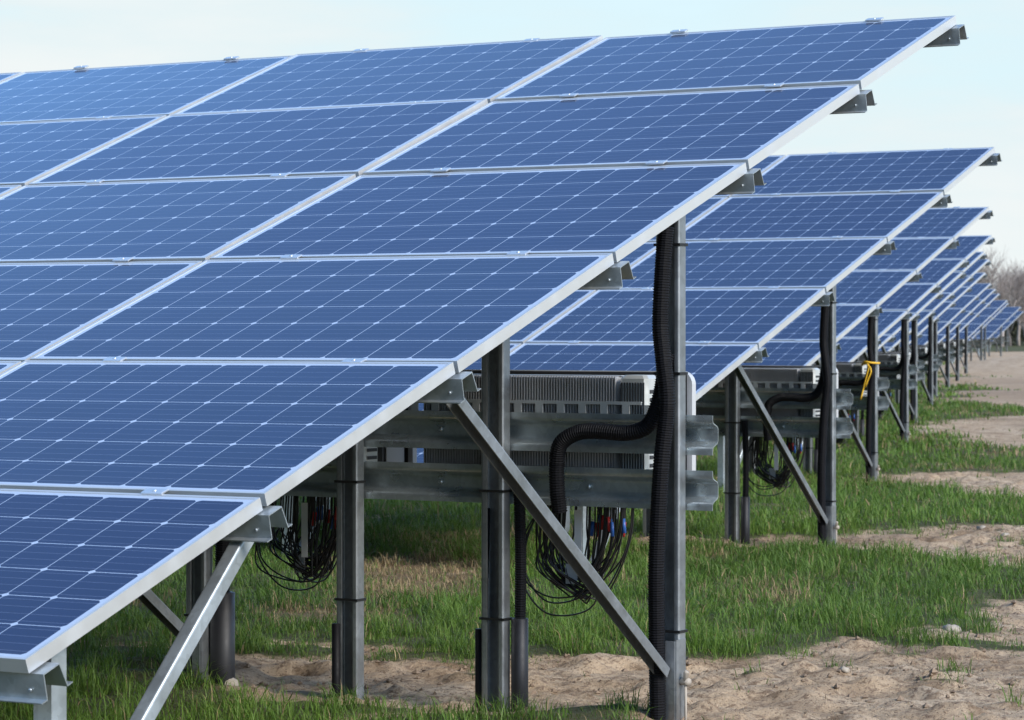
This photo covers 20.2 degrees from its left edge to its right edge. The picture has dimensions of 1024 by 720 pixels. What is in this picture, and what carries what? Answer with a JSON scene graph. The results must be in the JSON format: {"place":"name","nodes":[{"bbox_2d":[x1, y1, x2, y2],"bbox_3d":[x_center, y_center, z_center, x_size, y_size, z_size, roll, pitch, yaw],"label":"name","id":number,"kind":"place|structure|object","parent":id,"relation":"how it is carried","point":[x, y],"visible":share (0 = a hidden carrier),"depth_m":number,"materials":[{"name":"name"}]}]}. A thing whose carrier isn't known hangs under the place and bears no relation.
{"place":"outdoors","nodes":[
{"label":"outdoors","id":0,"kind":"place"},
{"bbox_2d":[0,361,1023,719],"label":"grass","id":1,"kind":"structure","parent":0,"point":[842,607],"depth_m":14.40,"materials":[{"name":"green plant"}]},
{"bbox_2d":[0,0,1023,298],"label":"sky","id":2,"kind":"structure","parent":0,"point":[970,94],"materials":[{"name":"blue"}]},
{"bbox_2d":[1,330,1023,719],"bbox_3d":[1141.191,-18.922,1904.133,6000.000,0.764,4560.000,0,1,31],"label":"ground","id":3,"kind":"structure","parent":0,"point":[711,692],"depth_m":11.50,"materials":[{"name":"soil"}]},
{"bbox_2d":[225,678,238,685],"bbox_3d":[-1.054,1.196,10.614,0.078,0.076,0.092,0,1,-16],"label":"stone","id":4,"kind":"object","parent":3,"relation":"on","point":[234,680],"visible":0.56,"depth_m":10.58,"materials":[{"name":"beige stone"}]},
{"bbox_2d":[0,15,968,719],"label":"solar array","id":5,"kind":"object","parent":3,"relation":"on","point":[238,295],"visible":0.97,"depth_m":9.93,"materials":[{"name":"blue glass"}]},
{"bbox_2d":[209,540,234,684],"bbox_3d":[-1.069,0.888,10.616,0.095,1.064,0.097,0,1,31],"label":"pipe sleeve","id":6,"kind":"object","parent":5,"relation":"attached to","point":[222,637],"visible":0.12,"depth_m":10.58,"materials":[{"name":"grey plastic"}]},
{"bbox_2d":[332,623,339,696],"bbox_3d":[-0.629,1.167,10.284,0.031,0.450,0.031,0,1,31],"label":"thin pipe","id":7,"kind":"object","parent":5,"relation":"attached to","point":[336,653],"visible":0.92,"depth_m":10.27,"materials":[{"name":"black plastic"}]},
{"bbox_2d":[333,405,416,462],"bbox_3d":[-0.848,0.269,10.731,0.978,0.475,0.322,0,1,31],"label":"inverter","id":8,"kind":"object","parent":5,"relation":"attached to","point":[384,454],"visible":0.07,"depth_m":10.50,"materials":[{"name":"metal"}]},
{"bbox_2d":[255,496,336,590],"bbox_3d":[-0.756,0.666,10.628,0.401,0.367,0.119,0,1,31],"label":"cable bundle","id":9,"kind":"object","parent":8,"relation":"hanging from","point":[313,515],"visible":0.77,"depth_m":10.60,"materials":[{"name":"black rubber"}]},
{"bbox_2d":[475,508,489,708],"bbox_3d":[-0.104,0.954,10.003,0.051,0.880,0.041,0,1,31],"label":"thin pipe","id":10,"kind":"object","parent":5,"relation":"attached to","point":[478,662],"visible":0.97,"depth_m":9.99,"materials":[{"name":"black plastic"}]},
{"bbox_2d":[511,474,527,711],"bbox_3d":[0.027,0.895,9.958,0.059,1.000,0.059,0,1,31],"label":"corrugated conduit","id":11,"kind":"object","parent":5,"relation":"attached to","point":[519,652],"visible":0.84,"depth_m":9.94,"materials":[{"name":"black plastic"}]},
{"bbox_2d":[411,369,695,470],"bbox_3d":[0.143,0.276,10.138,0.978,0.475,0.322,0,1,31],"label":"inverter","id":12,"kind":"object","parent":5,"relation":"attached to","point":[585,391],"visible":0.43,"depth_m":9.96,"materials":[{"name":"grey metal"}]},
{"bbox_2d":[526,505,633,616],"bbox_3d":[0.228,0.686,10.033,0.422,0.414,0.119,0,1,31],"label":"cable bundle","id":13,"kind":"object","parent":12,"relation":"hanging from","point":[570,578],"visible":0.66,"depth_m":9.99,"materials":[{"name":"black rubber"}]},
{"bbox_2d":[549,354,674,513],"bbox_3d":[0.331,0.248,9.681,0.469,0.550,0.085,0,1,31],"label":"corrugated conduit","id":14,"kind":"object","parent":5,"relation":"attached to","point":[645,426],"visible":0.94,"depth_m":9.69,"materials":[{"name":"black plastic"}]},
{"bbox_2d":[648,227,675,719],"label":"corrugated conduit","id":15,"kind":"object","parent":5,"relation":"attached to","point":[660,479],"visible":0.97,"depth_m":9.51,"materials":[{"name":"black plastic"}]},
{"bbox_2d":[244,487,1023,719],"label":"soil crumbs","id":16,"kind":"object","parent":3,"relation":"on","point":[932,671],"visible":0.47,"depth_m":11.02,"materials":[{"name":"brown soil"}]},
{"bbox_2d":[281,147,1001,563],"bbox_3d":[-1.519,0.012,20.026,8.182,3.038,5.777,0,1,31],"label":"solar array","id":17,"kind":"object","parent":3,"relation":"on","point":[789,243],"visible":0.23,"depth_m":18.66,"materials":[{"name":"blue glass"}]},
{"bbox_2d":[741,420,749,543],"bbox_3d":[1.523,0.894,18.782,0.059,1.000,0.059,0,1,31],"label":"corrugated conduit","id":18,"kind":"object","parent":17,"relation":"attached to","point":[745,516],"visible":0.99,"depth_m":18.76,"materials":[{"name":"black plastic"}]},
{"bbox_2d":[696,365,837,437],"bbox_3d":[1.639,0.275,18.961,0.978,0.475,0.322,0,1,31],"label":"inverter","id":19,"kind":"object","parent":17,"relation":"attached to","point":[765,376],"visible":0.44,"depth_m":18.75,"materials":[{"name":"metal"}]},
{"bbox_2d":[749,436,805,495],"bbox_3d":[1.725,0.686,18.857,0.422,0.414,0.119,0,1,31],"label":"cable bundle","id":20,"kind":"object","parent":19,"relation":"hanging from","point":[758,451],"visible":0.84,"depth_m":18.84,"materials":[{"name":"black rubber"}]},
{"bbox_2d":[763,357,830,440],"bbox_3d":[1.827,0.248,18.504,0.469,0.550,0.085,0,1,31],"label":"corrugated conduit","id":21,"kind":"object","parent":17,"relation":"attached to","point":[815,394],"visible":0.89,"depth_m":18.48,"materials":[{"name":"black plastic"}]},
{"bbox_2d":[817,291,831,543],"bbox_3d":[1.993,0.438,18.361,0.105,1.763,0.088,0,1,31],"label":"corrugated conduit","id":22,"kind":"object","parent":17,"relation":"attached to","point":[824,414],"visible":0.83,"depth_m":18.33,"materials":[{"name":"black plastic"}]},
{"bbox_2d":[839,666,849,672],"bbox_3d":[1.272,1.187,11.025,0.042,0.036,0.035,0,1,31],"label":"stone","id":23,"kind":"object","parent":3,"relation":"on","point":[844,669],"visible":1,"depth_m":11.01,"materials":[{"name":"white stone"}]},
{"bbox_2d":[718,207,993,491],"bbox_3d":[0.673,-0.031,28.874,6.552,3.097,5.777,0,1,31],"label":"solar array","id":24,"kind":"object","parent":3,"relation":"on","point":[869,286],"visible":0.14,"depth_m":27.76,"materials":[{"name":"blue glass"}]},
{"bbox_2d":[814,438,818,475],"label":"corrugated conduit","id":25,"kind":"object","parent":24,"relation":"attached to","point":[815,454],"visible":0.17,"depth_m":28.05,"materials":[{"name":"black plastic"}]},
{"bbox_2d":[813,362,878,409],"bbox_3d":[3.089,0.257,28.254,0.978,0.475,0.322,0,1,31],"label":"inverter","id":26,"kind":"object","parent":24,"relation":"attached to","point":[850,369],"visible":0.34,"depth_m":27.96,"materials":[{"name":"metal"}]},
{"bbox_2d":[836,410,856,448],"bbox_3d":[3.175,0.667,28.149,0.422,0.414,0.119,0,1,31],"label":"cable bundle","id":27,"kind":"object","parent":26,"relation":"hanging from","point":[840,440],"visible":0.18,"depth_m":28.08,"materials":[{"name":"black plastic"}]},
{"bbox_2d":[838,363,869,386],"bbox_3d":[3.277,0.229,27.797,0.469,0.550,0.085,0,1,31],"label":"corrugated conduit","id":28,"kind":"object","parent":24,"relation":"attached to","point":[850,383],"visible":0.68,"depth_m":27.75,"materials":[{"name":"black plastic"}]},
{"bbox_2d":[865,317,874,481],"bbox_3d":[3.443,0.420,27.654,0.105,1.763,0.088,0,1,31],"label":"corrugated conduit","id":29,"kind":"object","parent":24,"relation":"attached to","point":[870,389],"visible":0.87,"depth_m":27.62,"materials":[{"name":"black plastic"}]},
{"bbox_2d":[860,361,879,399],"bbox_3d":[3.440,0.194,27.695,0.188,0.375,0.236,0,1,31],"label":"rope","id":30,"kind":"object","parent":24,"relation":"attached to","point":[867,364],"visible":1,"depth_m":27.59,"materials":[{"name":"yellow fabric"}]},
{"bbox_2d":[795,235,995,451],"bbox_3d":[2.199,-0.131,37.820,6.552,3.081,5.760,0,1,31],"label":"solar array","id":31,"kind":"object","parent":3,"relation":"on","point":[899,304],"visible":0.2,"depth_m":36.67,"materials":[{"name":"blue glass"}]},
{"bbox_2d":[860,410,863,439],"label":"corrugated conduit","id":32,"kind":"object","parent":31,"relation":"attached to","point":[862,423],"visible":0.37,"depth_m":36.98,"materials":[{"name":"black plastic"}]},
{"bbox_2d":[859,353,900,389],"bbox_3d":[4.619,0.149,37.187,0.978,0.475,0.322,0,1,31],"label":"inverter","id":33,"kind":"object","parent":31,"relation":"attached to","point":[889,358],"visible":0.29,"depth_m":36.91,"materials":[{"name":"metal"}]},
{"bbox_2d":[864,389,892,418],"bbox_3d":[4.705,0.559,37.083,0.422,0.414,0.119,0,1,31],"label":"cable bundle","id":34,"kind":"object","parent":33,"relation":"hanging from","point":[890,396],"visible":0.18,"depth_m":37.02,"materials":[{"name":"black plastic"}]},
{"bbox_2d":[879,352,902,371],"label":"corrugated conduit","id":35,"kind":"object","parent":31,"relation":"attached to","point":[898,367],"visible":0.59,"depth_m":36.66,"materials":[{"name":"black plastic"}]},
{"bbox_2d":[899,319,906,439],"bbox_3d":[4.973,0.312,36.587,0.105,1.763,0.088,0,1,31],"label":"corrugated conduit","id":36,"kind":"object","parent":31,"relation":"attached to","point":[903,373],"visible":0.83,"depth_m":36.56,"materials":[{"name":"black plastic"}]},
{"bbox_2d":[838,252,986,422],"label":"solar array","id":37,"kind":"object","parent":3,"relation":"on","point":[922,304],"visible":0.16,"depth_m":45.72,"materials":[{"name":"blue glass"}]},
{"bbox_2d":[878,351,910,359],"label":"inverter","id":38,"kind":"object","parent":37,"relation":"attached to","point":[895,352],"visible":0.12,"depth_m":46.10,"materials":[{"name":"metal"}]},
{"bbox_2d":[910,321,915,421],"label":"corrugated conduit","id":39,"kind":"object","parent":37,"relation":"attached to","point":[913,363],"visible":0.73,"depth_m":45.62,"materials":[{"name":"black plastic"}]},
{"bbox_2d":[878,259,990,405],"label":"solar array","id":40,"kind":"object","parent":3,"relation":"on","point":[928,312],"visible":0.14,"depth_m":54.72,"materials":[{"name":"blue glass"}]},
{"bbox_2d":[893,347,927,363],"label":"inverter","id":41,"kind":"object","parent":40,"relation":"attached to","point":[922,350],"visible":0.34,"depth_m":54.90,"materials":[{"name":"metal"}]},
{"bbox_2d":[918,346,928,358],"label":"corrugated conduit","id":42,"kind":"object","parent":40,"relation":"attached to","point":[924,357],"visible":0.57,"depth_m":54.67,"materials":[{"name":"black plastic"}]},
{"bbox_2d":[927,321,931,404],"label":"corrugated conduit","id":43,"kind":"object","parent":40,"relation":"attached to","point":[930,356],"visible":0.85,"depth_m":54.59,"materials":[{"name":"black plastic"}]},
{"bbox_2d":[881,273,987,395],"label":"solar array","id":44,"kind":"object","parent":3,"relation":"on","point":[942,308],"visible":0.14,"depth_m":63.77,"materials":[{"name":"blue glass"}]},
{"bbox_2d":[933,323,935,395],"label":"corrugated conduit","id":45,"kind":"object","parent":44,"relation":"attached to","point":[934,332],"visible":0.6,"depth_m":63.65,"materials":[{"name":"black plastic"}]},
{"bbox_2d":[909,283,992,386],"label":"solar array","id":46,"kind":"object","parent":3,"relation":"on","point":[950,314],"visible":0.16,"depth_m":74.49,"materials":[{"name":"blue glass"}]},
{"bbox_2d":[926,343,945,355],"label":"inverter","id":47,"kind":"object","parent":46,"relation":"attached to","point":[941,345],"visible":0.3,"depth_m":74.61,"materials":[{"name":"metal"}]},
{"bbox_2d":[945,326,948,386],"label":"corrugated conduit","id":48,"kind":"object","parent":46,"relation":"attached to","point":[947,349],"visible":0.91,"depth_m":74.29,"materials":[{"name":"black plastic"}]},
{"bbox_2d":[943,623,961,632],"bbox_3d":[1.908,1.175,12.518,0.088,0.065,0.073,0,1,31],"label":"stone","id":49,"kind":"object","parent":3,"relation":"on","point":[950,625],"visible":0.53,"depth_m":12.50,"materials":[{"name":"white stone"}]},
{"bbox_2d":[937,289,996,380],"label":"solar array","id":50,"kind":"object","parent":3,"relation":"on","point":[956,321],"visible":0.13,"depth_m":84.43,"materials":[{"name":"blue glass"}]},
{"bbox_2d":[940,342,955,357],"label":"inverter","id":51,"kind":"object","parent":50,"relation":"attached to","point":[952,343],"visible":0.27,"depth_m":84.60,"materials":[{"name":"metal"}]},
{"bbox_2d":[955,327,958,380],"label":"corrugated conduit","id":52,"kind":"object","parent":50,"relation":"attached to","point":[956,352],"visible":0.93,"depth_m":84.29,"materials":[{"name":"black plastic"}]},
{"bbox_2d":[942,294,999,373],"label":"solar array","id":53,"kind":"object","parent":3,"relation":"on","point":[966,321],"visible":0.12,"depth_m":95.99,"materials":[{"name":"blue glass"}]},
{"bbox_2d":[950,339,964,348],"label":"inverter","id":54,"kind":"object","parent":53,"relation":"attached to","point":[961,340],"visible":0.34,"depth_m":96.20,"materials":[{"name":"metal"}]},
{"bbox_2d":[964,327,966,373],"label":"corrugated conduit","id":55,"kind":"object","parent":53,"relation":"attached to","point":[965,351],"visible":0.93,"depth_m":95.86,"materials":[{"name":"black plastic"}]},
{"bbox_2d":[952,300,1007,362],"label":"solar array","id":56,"kind":"object","parent":3,"relation":"on","point":[976,323],"visible":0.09,"depth_m":121.74,"materials":[{"name":"blue glass"}]},
{"bbox_2d":[959,303,1008,360],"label":"solar array","id":57,"kind":"object","parent":3,"relation":"on","point":[977,331],"visible":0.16,"depth_m":134.40,"materials":[{"name":"blue glass"}]},
{"bbox_2d":[972,307,1021,355],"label":"solar array","id":58,"kind":"object","parent":3,"relation":"on","point":[998,321],"visible":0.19,"depth_m":157.36,"materials":[{"name":"blue glass"}]},
{"bbox_2d":[976,247,1023,346],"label":"bare tree","id":59,"kind":"object","parent":3,"relation":"on","point":[985,280],"visible":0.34,"depth_m":232.17,"materials":[{"name":"brown plant"}]},
{"bbox_2d":[976,311,1023,352],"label":"solar array","id":60,"kind":"object","parent":3,"relation":"on","point":[1007,324],"visible":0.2,"depth_m":183.52,"materials":[{"name":"blue glass"}]},
{"bbox_2d":[986,265,1023,345],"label":"bare tree","id":61,"kind":"object","parent":3,"relation":"on","point":[1009,335],"visible":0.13,"depth_m":239.50,"materials":[{"name":"brown plant"}]},
{"bbox_2d":[991,260,1023,332],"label":"bare tree","id":62,"kind":"object","parent":3,"relation":"on","point":[1018,284],"visible":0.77,"depth_m":235.86,"materials":[{"name":"brown plant"}]},
{"bbox_2d":[994,293,1023,344],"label":"bush","id":63,"kind":"object","parent":3,"relation":"on","point":[1012,334],"visible":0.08,"depth_m":251.13,"materials":[{"name":"brown plant"}]},
{"bbox_2d":[997,257,1023,345],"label":"bare tree","id":64,"kind":"object","parent":3,"relation":"on","point":[1018,335],"visible":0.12,"depth_m":245.69,"materials":[{"name":"brown plant"}]},
{"bbox_2d":[1004,299,1023,344],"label":"bush","id":65,"kind":"object","parent":3,"relation":"on","point":[1015,333],"visible":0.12,"depth_m":249.49,"materials":[{"name":"brown plant"}]}
]}

